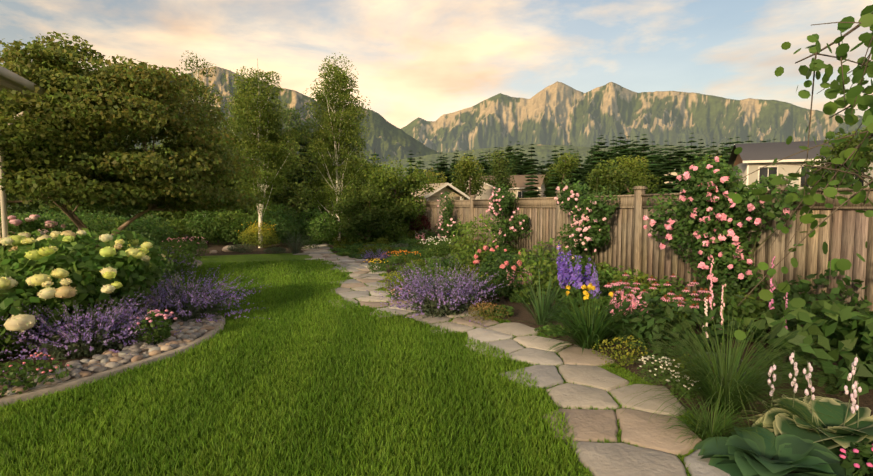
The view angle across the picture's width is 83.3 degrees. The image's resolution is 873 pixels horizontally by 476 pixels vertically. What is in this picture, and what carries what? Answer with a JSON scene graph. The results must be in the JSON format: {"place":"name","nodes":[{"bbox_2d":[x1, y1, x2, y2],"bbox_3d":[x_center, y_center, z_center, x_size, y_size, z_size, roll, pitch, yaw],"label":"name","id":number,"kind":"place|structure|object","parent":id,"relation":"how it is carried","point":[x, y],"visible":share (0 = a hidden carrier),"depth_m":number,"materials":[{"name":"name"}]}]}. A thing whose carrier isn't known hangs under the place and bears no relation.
{"place":"outdoors","nodes":[
{"label":"outdoors","id":0,"kind":"place"},
{"bbox_2d":[0,260,175,397],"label":"bed soil","id":1,"kind":"structure","parent":0,"point":[63,361],"depth_m":5.28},
{"bbox_2d":[0,224,36,246],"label":"tall shrub","id":2,"kind":"object","parent":1,"relation":"on","point":[12,229],"visible":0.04,"depth_m":9.94,"materials":[{"name":"green plant"}]},
{"bbox_2d":[0,230,49,260],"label":"hydrangea flowers","id":3,"kind":"object","parent":1,"relation":"on","point":[36,233],"visible":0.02,"depth_m":8.34,"materials":[{"name":"green plant"}]},
{"bbox_2d":[0,231,54,245],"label":"hydrangea flowers","id":4,"kind":"object","parent":3,"relation":"attached to","point":[28,235],"visible":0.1,"depth_m":8.18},
{"bbox_2d":[0,66,53,249],"bbox_3d":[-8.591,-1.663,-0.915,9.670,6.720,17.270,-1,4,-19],"label":"gazebo","id":5,"kind":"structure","parent":1,"relation":"on","point":[10,80],"depth_m":8.04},
{"bbox_2d":[0,213,53,235],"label":"pink hydrangea","id":6,"kind":"object","parent":1,"relation":"on","point":[21,226],"visible":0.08,"depth_m":12.39,"materials":[{"name":"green plant"}]},
{"bbox_2d":[7,214,57,232],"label":"pink hydrangea flowers","id":7,"kind":"object","parent":6,"relation":"attached to","point":[17,222],"visible":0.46,"depth_m":12.34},
{"bbox_2d":[0,277,72,358],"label":"hydrangea","id":8,"kind":"object","parent":1,"relation":"on","point":[5,307],"visible":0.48,"depth_m":5.18,"materials":[{"name":"green plant"}]},
{"bbox_2d":[0,277,36,331],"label":"hydrangea flowers","id":9,"kind":"object","parent":8,"relation":"attached to","point":[22,322],"visible":0.42,"depth_m":4.91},
{"bbox_2d":[31,228,100,254],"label":"shrub","id":10,"kind":"object","parent":1,"relation":"on","point":[57,230],"visible":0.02,"depth_m":11.07,"materials":[{"name":"green plant"}]},
{"bbox_2d":[23,206,114,233],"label":"tall shrub","id":11,"kind":"object","parent":1,"relation":"on","point":[96,225],"visible":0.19,"depth_m":13.27,"materials":[{"name":"green plant"}]},
{"bbox_2d":[0,228,166,346],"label":"hydrangea bush","id":12,"kind":"object","parent":1,"relation":"on","point":[78,263],"visible":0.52,"depth_m":5.93,"materials":[{"name":"green plant"}]},
{"bbox_2d":[0,230,165,299],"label":"hydrangea flowers","id":13,"kind":"object","parent":12,"relation":"attached to","point":[49,292],"visible":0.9,"depth_m":5.61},
{"bbox_2d":[0,290,194,377],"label":"catmint","id":14,"kind":"object","parent":1,"relation":"on","point":[87,335],"visible":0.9,"depth_m":5.28,"materials":[{"name":"purple plant"}]},
{"bbox_2d":[0,253,219,396],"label":"river rocks","id":15,"kind":"object","parent":1,"relation":"on","point":[108,359],"visible":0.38,"depth_m":5.21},
{"bbox_2d":[0,352,71,396],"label":"pink flowering plant","id":16,"kind":"object","parent":15,"relation":"on","point":[12,374],"depth_m":4.36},
{"bbox_2d":[130,309,176,344],"bbox_3d":[-3.249,1.013,5.659,0.489,0.441,0.476,-1,4,-19],"label":"pink phlox","id":17,"kind":"object","parent":15,"relation":"on","point":[164,333],"depth_m":5.58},
{"bbox_2d":[0,254,224,406],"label":"stone edging","id":18,"kind":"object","parent":1,"relation":"on","point":[52,389],"depth_m":4.71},
{"bbox_2d":[0,31,269,248],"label":"japanese maple","id":19,"kind":"object","parent":1,"relation":"on","point":[114,101],"depth_m":8.85,"materials":[{"name":"plant"}]},
{"bbox_2d":[116,214,180,254],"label":"tall shrub","id":20,"kind":"object","parent":1,"relation":"on","point":[152,227],"visible":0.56,"depth_m":14.38,"materials":[{"name":"green plant"}]},
{"bbox_2d":[151,258,178,294],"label":"dark shrub","id":21,"kind":"object","parent":1,"relation":"on","point":[173,267],"visible":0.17,"depth_m":9.06,"materials":[{"name":"green plant"}]},
{"bbox_2d":[149,242,196,276],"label":"shrub","id":22,"kind":"object","parent":1,"relation":"on","point":[181,259],"visible":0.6,"depth_m":11.19,"materials":[{"name":"green plant"}]},
{"bbox_2d":[134,264,269,331],"bbox_3d":[-3.508,0.988,7.046,2.236,1.156,2.303,-1,4,-19],"label":"catmint","id":23,"kind":"object","parent":1,"relation":"on","point":[191,299],"visible":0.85,"depth_m":6.86,"materials":[{"name":"purple plant"}]},
{"bbox_2d":[180,236,209,257],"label":"shrub","id":24,"kind":"object","parent":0,"point":[201,243],"depth_m":15.51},
{"bbox_2d":[116,234,307,255],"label":"bed soil","id":25,"kind":"structure","parent":0,"point":[218,248],"depth_m":19.02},
{"bbox_2d":[0,194,62,215],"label":"shrub","id":26,"kind":"object","parent":25,"relation":"on","point":[22,210],"depth_m":19.79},
{"bbox_2d":[7,212,75,230],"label":"tall shrub","id":27,"kind":"object","parent":25,"relation":"on","point":[59,219],"depth_m":16.05,"materials":[{"name":"green plant"}]},
{"bbox_2d":[70,217,128,239],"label":"tall shrub","id":28,"kind":"object","parent":25,"relation":"on","point":[118,223],"visible":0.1,"depth_m":16.73,"materials":[{"name":"green plant"}]},
{"bbox_2d":[32,152,175,225],"bbox_3d":[-14.511,-1.828,21.924,6.051,4.167,5.660,-1,4,-19],"label":"hedge","id":29,"kind":"object","parent":25,"relation":"on","point":[126,214],"depth_m":20.69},
{"bbox_2d":[101,215,158,240],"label":"shrub","id":30,"kind":"object","parent":25,"relation":"on","point":[126,218],"visible":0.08,"depth_m":19.12,"materials":[{"name":"green plant"}]},
{"bbox_2d":[151,219,190,245],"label":"shrub","id":31,"kind":"object","parent":25,"relation":"on","point":[181,225],"visible":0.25,"depth_m":19.77,"materials":[{"name":"green plant"}]},
{"bbox_2d":[157,237,200,257],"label":"shrub","id":32,"kind":"object","parent":25,"relation":"on","point":[182,243],"depth_m":13.98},
{"bbox_2d":[145,141,255,242],"bbox_3d":[-10.475,-2.058,22.469,5.109,4.544,5.853,-1,4,-19],"label":"tree","id":33,"kind":"object","parent":25,"relation":"on","point":[180,214],"depth_m":20.90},
{"bbox_2d":[177,51,235,242],"bbox_3d":[-10.012,-3.877,21.523,2.776,8.248,2.938,-1,4,-19],"label":"tree","id":34,"kind":"object","parent":25,"relation":"on","point":[195,86],"depth_m":21.14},
{"bbox_2d":[182,209,230,239],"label":"shrub","id":35,"kind":"object","parent":25,"relation":"on","point":[196,225],"visible":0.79,"depth_m":19.72,"materials":[{"name":"green plant"}]},
{"bbox_2d":[200,208,257,243],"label":"hedge","id":36,"kind":"object","parent":25,"relation":"on","point":[234,216],"visible":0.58,"depth_m":20.20,"materials":[{"name":"green plant"}]},
{"bbox_2d":[157,119,312,221],"bbox_3d":[-9.989,-3.084,24.789,7.201,6.278,6.739,-1,4,-19],"label":"tree","id":37,"kind":"object","parent":25,"relation":"on","point":[228,127],"depth_m":24.32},
{"bbox_2d":[220,218,256,244],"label":"shrub","id":38,"kind":"object","parent":25,"relation":"on","point":[234,233],"visible":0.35,"depth_m":19.98,"materials":[{"name":"green plant"}]},
{"bbox_2d":[228,244,255,252],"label":"plant","id":39,"kind":"object","parent":25,"relation":"on","point":[239,249],"visible":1,"depth_m":17.16,"materials":[{"name":"green plant"}]},
{"bbox_2d":[211,59,300,247],"bbox_3d":[-6.982,-3.239,18.956,3.456,7.312,3.400,-1,4,-19],"label":"birch","id":40,"kind":"object","parent":25,"relation":"on","point":[246,120],"depth_m":18.63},
{"bbox_2d":[237,221,280,247],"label":"shrub","id":41,"kind":"object","parent":25,"relation":"on","point":[254,238],"depth_m":18.67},
{"bbox_2d":[243,203,305,242],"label":"hedge","id":42,"kind":"object","parent":25,"relation":"on","point":[291,212],"visible":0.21,"depth_m":20.46,"materials":[{"name":"green plant"}]},
{"bbox_2d":[263,247,285,253],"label":"plant","id":43,"kind":"object","parent":25,"relation":"on","point":[275,249],"visible":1,"depth_m":16.91,"materials":[{"name":"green plant"}]},
{"bbox_2d":[223,145,328,216],"bbox_3d":[-8.390,-2.234,24.342,6.121,4.608,5.368,-1,4,-19],"label":"tree","id":44,"kind":"object","parent":25,"relation":"on","point":[294,200],"depth_m":24.03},
{"bbox_2d":[256,210,304,244],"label":"shrub","id":45,"kind":"object","parent":25,"relation":"on","point":[290,222],"visible":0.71,"depth_m":19.62,"materials":[{"name":"green plant"}]},
{"bbox_2d":[233,108,330,213],"bbox_3d":[-8.950,-3.867,29.674,6.754,7.178,6.178,-1,4,-19],"label":"tree","id":46,"kind":"object","parent":25,"relation":"on","point":[299,127],"depth_m":27.86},
{"bbox_2d":[7,66,439,205],"bbox_3d":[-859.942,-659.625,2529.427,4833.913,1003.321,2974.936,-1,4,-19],"label":"mountain","id":47,"kind":"structure","parent":0,"point":[385,138],"depth_m":3446.64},
{"bbox_2d":[0,241,703,475],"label":"lawn","id":48,"kind":"structure","parent":0,"point":[290,336],"depth_m":3.98,"materials":[{"name":"plant"}]},
{"bbox_2d":[210,245,330,257],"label":"boulders","id":49,"kind":"object","parent":48,"relation":"on","point":[225,249],"visible":0.62,"depth_m":16.99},
{"bbox_2d":[278,226,315,254],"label":"shrub","id":50,"kind":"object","parent":48,"relation":"on","point":[292,245],"depth_m":16.78,"materials":[{"name":"green plant"}]},
{"bbox_2d":[288,219,312,244],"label":"shrub","id":51,"kind":"object","parent":48,"relation":"on","point":[304,234],"visible":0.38,"depth_m":20.52,"materials":[{"name":"green plant"}]},
{"bbox_2d":[0,0,872,128],"label":"sky","id":52,"kind":"structure","parent":0,"point":[428,60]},
{"bbox_2d":[364,258,509,329],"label":"bush","id":53,"kind":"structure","parent":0,"point":[430,297],"depth_m":7.28,"materials":[{"name":"purple plant"}]},
{"bbox_2d":[416,187,461,200],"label":"gable","id":54,"kind":"structure","parent":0,"point":[435,196],"depth_m":32.65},
{"bbox_2d":[411,182,469,198],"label":"roof","id":55,"kind":"structure","parent":54,"relation":"attached to","point":[452,188],"depth_m":32.67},
{"bbox_2d":[281,144,730,194],"bbox_3d":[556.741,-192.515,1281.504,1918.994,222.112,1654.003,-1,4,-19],"label":"foothill","id":56,"kind":"structure","parent":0,"point":[541,150],"depth_m":1657.74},
{"bbox_2d":[293,244,729,475],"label":"flagstone path","id":57,"kind":"structure","parent":0,"point":[652,436],"depth_m":4.19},
{"bbox_2d":[298,208,342,243],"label":"hedge","id":58,"kind":"object","parent":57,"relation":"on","point":[314,212],"visible":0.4,"depth_m":20.64,"materials":[{"name":"green plant"}]},
{"bbox_2d":[363,258,387,272],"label":"flowering plant","id":59,"kind":"object","parent":57,"relation":"on","point":[382,266],"depth_m":11.98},
{"bbox_2d":[506,268,533,302],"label":"flowering plant","id":60,"kind":"object","parent":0,"point":[513,293],"depth_m":8.36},
{"bbox_2d":[330,246,872,473],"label":"bed soil","id":61,"kind":"structure","parent":0,"point":[521,313],"depth_m":5.11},
{"bbox_2d":[357,247,390,262],"bbox_3d":[-1.778,0.559,14.459,1.166,0.537,1.171,-1,4,-19],"label":"catmint","id":62,"kind":"object","parent":61,"relation":"on","point":[372,256],"visible":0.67,"depth_m":14.26,"materials":[{"name":"purple plant"}]},
{"bbox_2d":[376,271,404,293],"bbox_3d":[-0.862,0.823,9.291,0.573,0.418,0.603,-1,4,-19],"label":"ladys mantle","id":63,"kind":"object","parent":61,"relation":"on","point":[391,281],"visible":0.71,"depth_m":9.27,"materials":[{"name":"green plant"}]},
{"bbox_2d":[382,250,419,266],"bbox_3d":[-0.923,0.558,13.144,0.990,0.454,1.133,-1,4,-19],"label":"helenium","id":64,"kind":"object","parent":61,"relation":"on","point":[408,256],"depth_m":13.07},
{"bbox_2d":[420,236,449,257],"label":"shasta daisies","id":65,"kind":"object","parent":61,"relation":"on","point":[445,251],"depth_m":13.69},
{"bbox_2d":[435,190,465,237],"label":"climbing rose","id":66,"kind":"object","parent":61,"relation":"on","point":[446,221],"depth_m":17.04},
{"bbox_2d":[449,214,501,269],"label":"lime shrub","id":67,"kind":"object","parent":61,"relation":"on","point":[468,225],"visible":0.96,"depth_m":11.19,"materials":[{"name":"green plant"}]},
{"bbox_2d":[468,302,510,322],"bbox_3d":[0.726,1.043,6.959,0.613,0.268,0.574,-1,4,-19],"label":"rosy sedum","id":68,"kind":"object","parent":61,"relation":"on","point":[482,308],"visible":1,"depth_m":6.93,"materials":[{"name":"green plant"}]},
{"bbox_2d":[473,245,524,303],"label":"rose shrub","id":69,"kind":"object","parent":61,"relation":"on","point":[490,269],"depth_m":8.14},
{"bbox_2d":[485,182,532,249],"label":"climbing rose","id":70,"kind":"object","parent":61,"relation":"on","point":[505,203],"depth_m":13.00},
{"bbox_2d":[493,253,532,285],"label":"dark shrub","id":71,"kind":"object","parent":61,"relation":"on","point":[496,267],"visible":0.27,"depth_m":9.37,"materials":[{"name":"green plant"}]},
{"bbox_2d":[511,237,570,307],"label":"lime shrub","id":72,"kind":"object","parent":61,"relation":"on","point":[527,265],"visible":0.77,"depth_m":7.82,"materials":[{"name":"green plant"}]},
{"bbox_2d":[510,268,583,325],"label":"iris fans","id":73,"kind":"object","parent":61,"relation":"on","point":[546,305],"visible":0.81,"depth_m":6.72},
{"bbox_2d":[328,228,781,389],"bbox_3d":[0.622,0.500,11.636,4.549,0.830,21.108,-1,4,-19],"label":"bed groundcover","id":74,"kind":"object","parent":61,"relation":"on","point":[410,243],"visible":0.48,"depth_m":9.56,"materials":[{"name":"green plant"}]},
{"bbox_2d":[304,212,339,241],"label":"shrub","id":75,"kind":"object","parent":74,"relation":"on","point":[330,233],"visible":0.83,"depth_m":20.06,"materials":[{"name":"green plant"}]},
{"bbox_2d":[552,242,591,313],"bbox_3d":[2.060,0.622,7.286,0.703,1.138,0.700,-1,4,-19],"label":"delphinium","id":76,"kind":"object","parent":61,"relation":"on","point":[569,274],"depth_m":7.32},
{"bbox_2d":[554,178,619,268],"bbox_3d":[3.006,-0.119,9.871,0.968,2.254,1.981,-1,4,-19],"label":"climbing rose","id":77,"kind":"object","parent":61,"relation":"on","point":[594,234],"depth_m":9.57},
{"bbox_2d":[530,283,648,352],"bbox_3d":[1.755,1.009,5.664,1.610,1.012,1.508,-1,4,-19],"label":"daylily","id":78,"kind":"object","parent":61,"relation":"on","point":[584,335],"depth_m":5.57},
{"bbox_2d":[586,264,607,309],"bbox_3d":[2.295,0.786,6.945,0.434,0.856,0.378,-1,4,-19],"label":"delphinium","id":79,"kind":"object","parent":61,"relation":"on","point":[594,281],"depth_m":6.90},
{"bbox_2d":[591,335,647,367],"bbox_3d":[1.832,1.129,4.935,0.488,0.322,0.483,-1,4,-19],"label":"yellow sedum","id":80,"kind":"object","parent":61,"relation":"on","point":[631,354],"visible":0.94,"depth_m":4.91,"materials":[{"name":"green plant"}]},
{"bbox_2d":[605,289,651,339],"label":"pink flowers","id":81,"kind":"object","parent":61,"relation":"on","point":[634,304],"depth_m":6.23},
{"bbox_2d":[408,179,872,336],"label":"wooden fence","id":82,"kind":"object","parent":61,"relation":"on","point":[631,244],"visible":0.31,"depth_m":8.04,"materials":[{"name":"brown wood"}]},
{"bbox_2d":[637,355,679,385],"bbox_3d":[2.021,1.210,4.466,0.405,0.269,0.382,-1,4,-19],"label":"white alyssum","id":83,"kind":"object","parent":61,"relation":"on","point":[659,376],"depth_m":4.43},
{"bbox_2d":[605,272,713,347],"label":"pink flowers","id":84,"kind":"object","parent":61,"relation":"on","point":[665,299],"visible":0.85,"depth_m":5.78,"materials":[{"name":"pink plant"}]},
{"bbox_2d":[603,292,748,360],"bbox_3d":[2.590,0.948,5.446,1.457,0.645,1.296,-1,4,-19],"label":"coneflower foliage","id":85,"kind":"object","parent":61,"relation":"on","point":[656,311],"visible":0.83,"depth_m":5.26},
{"bbox_2d":[666,375,700,398],"bbox_3d":[2.121,1.268,4.208,0.322,0.192,0.282,-1,4,-19],"label":"alyssum","id":86,"kind":"object","parent":61,"relation":"on","point":[678,386],"depth_m":4.16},
{"bbox_2d":[660,386,773,464],"bbox_3d":[1.890,1.357,3.428,0.727,0.618,0.819,-1,4,-19],"label":"sedge","id":87,"kind":"object","parent":61,"relation":"on","point":[718,428],"visible":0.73,"depth_m":3.42,"materials":[{"name":"green plant"}]},
{"bbox_2d":[643,152,806,302],"bbox_3d":[3.935,-0.022,7.044,0.895,2.425,2.504,-1,4,-19],"label":"climbing rose","id":88,"kind":"object","parent":61,"relation":"on","point":[726,248],"depth_m":6.72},
{"bbox_2d":[610,302,857,448],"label":"fountain grass","id":89,"kind":"object","parent":61,"relation":"on","point":[711,383],"depth_m":3.85,"materials":[{"name":"green plant"}]},
{"bbox_2d":[693,291,794,342],"bbox_3d":[3.671,0.977,5.853,1.086,0.612,0.912,1,4,16],"label":"shrub","id":90,"kind":"object","parent":61,"relation":"on","point":[749,308],"visible":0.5,"depth_m":5.75,"materials":[{"name":"green plant"}]},
{"bbox_2d":[704,255,817,370],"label":"foxgloves","id":91,"kind":"object","parent":61,"relation":"on","point":[712,304],"visible":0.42,"depth_m":5.12,"materials":[{"name":"green plant"}]},
{"bbox_2d":[693,426,852,475],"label":"green hosta","id":92,"kind":"object","parent":61,"relation":"on","point":[788,453],"visible":0.98,"depth_m":3.04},
{"bbox_2d":[737,300,872,395],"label":"leafy shrub","id":93,"kind":"object","parent":61,"relation":"on","point":[852,343],"visible":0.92,"depth_m":4.28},
{"bbox_2d":[739,350,872,475],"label":"hosta","id":94,"kind":"object","parent":61,"relation":"on","point":[775,425],"depth_m":3.45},
{"bbox_2d":[758,268,871,352],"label":"shrub","id":95,"kind":"object","parent":61,"relation":"on","point":[795,289],"visible":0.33,"depth_m":5.45,"materials":[{"name":"green plant"}]},
{"bbox_2d":[839,441,872,475],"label":"pinks","id":96,"kind":"object","parent":61,"relation":"on","point":[863,457],"depth_m":2.89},
{"bbox_2d":[401,81,872,152],"bbox_3d":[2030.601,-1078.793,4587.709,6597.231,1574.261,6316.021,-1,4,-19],"label":"mountain","id":97,"kind":"structure","parent":0,"point":[558,113],"depth_m":5407.62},
{"bbox_2d":[727,5,872,339],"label":"tree","id":98,"kind":"object","parent":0,"point":[863,102],"depth_m":2.03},
{"bbox_2d":[733,154,872,189],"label":"house","id":99,"kind":"structure","parent":0,"point":[749,168],"depth_m":36.54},
{"bbox_2d":[728,140,872,166],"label":"house roof","id":100,"kind":"structure","parent":99,"relation":"on","point":[760,152],"depth_m":37.37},
{"label":"ground","id":101,"kind":"structure","parent":0,"visible":0},
{"bbox_2d":[284,134,392,236],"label":"garden conifers","id":102,"kind":"object","parent":101,"relation":"on","point":[303,154],"visible":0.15,"depth_m":25.47,"materials":[{"name":"green plant"}]},
{"bbox_2d":[423,168,446,183],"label":"neighbour tree","id":103,"kind":"object","parent":101,"relation":"on","point":[434,175],"visible":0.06,"depth_m":39.53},
{"bbox_2d":[450,150,487,199],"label":"neighbour tree","id":104,"kind":"object","parent":101,"relation":"on","point":[465,169],"depth_m":49.18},
{"bbox_2d":[458,178,495,199],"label":"house","id":105,"kind":"structure","parent":101,"relation":"on","point":[488,191],"depth_m":56.00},
{"bbox_2d":[480,150,516,192],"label":"neighbour tree","id":106,"kind":"object","parent":101,"relation":"on","point":[495,173],"depth_m":58.25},
{"bbox_2d":[506,180,545,197],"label":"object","id":107,"kind":"structure","parent":101,"relation":"on","point":[518,193],"depth_m":66.63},
{"bbox_2d":[480,174,546,188],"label":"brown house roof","id":108,"kind":"structure","parent":107,"relation":"on","point":[520,181],"depth_m":67.99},
{"bbox_2d":[399,133,775,197],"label":"conifer belt","id":109,"kind":"object","parent":101,"relation":"on","point":[661,166],"visible":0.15,"depth_m":93.89,"materials":[{"name":"green plant"}]},
{"bbox_2d":[541,151,580,190],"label":"neighbour tree","id":110,"kind":"object","parent":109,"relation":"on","point":[569,163],"depth_m":56.27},
{"bbox_2d":[585,155,632,195],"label":"neighbour tree","id":111,"kind":"object","parent":101,"relation":"on","point":[605,176],"depth_m":36.07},
{"bbox_2d":[606,155,664,194],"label":"neighbour tree","id":112,"kind":"object","parent":101,"relation":"on","point":[639,176],"depth_m":50.22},
{"bbox_2d":[806,126,872,188],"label":"neighbour tree","id":113,"kind":"object","parent":101,"relation":"on","point":[836,148],"depth_m":29.60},
{"label":"bed soil","id":114,"kind":"structure","parent":0,"visible":0},
{"bbox_2d":[292,52,373,240],"bbox_3d":[-4.282,-3.677,20.572,3.406,7.990,3.642,-1,4,-19],"label":"birch","id":115,"kind":"object","parent":114,"relation":"on","point":[342,95],"depth_m":20.20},
{"bbox_2d":[332,236,349,245],"bbox_3d":[-3.778,0.145,19.409,0.691,0.486,0.751,0,4,6],"label":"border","id":116,"kind":"object","parent":114,"relation":"on","point":[340,241],"visible":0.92,"depth_m":19.40,"materials":[{"name":"green plant"}]},
{"bbox_2d":[317,151,404,210],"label":"tree","id":117,"kind":"object","parent":114,"relation":"on","point":[328,180],"depth_m":26.22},
{"bbox_2d":[328,180,411,242],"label":"shrub","id":118,"kind":"object","parent":114,"relation":"on","point":[352,215],"depth_m":19.19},
{"bbox_2d":[374,217,408,242],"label":"green shrub","id":119,"kind":"object","parent":114,"relation":"on","point":[397,234],"visible":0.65,"depth_m":19.25,"materials":[{"name":"green plant"}]},
{"bbox_2d":[358,155,439,242],"bbox_3d":[-1.878,-1.630,20.742,3.693,3.863,3.870,-1,4,-19],"label":"tree","id":120,"kind":"object","parent":114,"relation":"on","point":[381,177],"depth_m":19.85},
{"bbox_2d":[402,209,424,234],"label":"shrub","id":121,"kind":"object","parent":114,"relation":"on","point":[408,224],"visible":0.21,"depth_m":20.65,"materials":[{"name":"green plant"}]},
{"bbox_2d":[408,214,430,236],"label":"smoke bush","id":122,"kind":"object","parent":114,"relation":"on","point":[423,222],"visible":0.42,"depth_m":20.34,"materials":[{"name":"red plant"}]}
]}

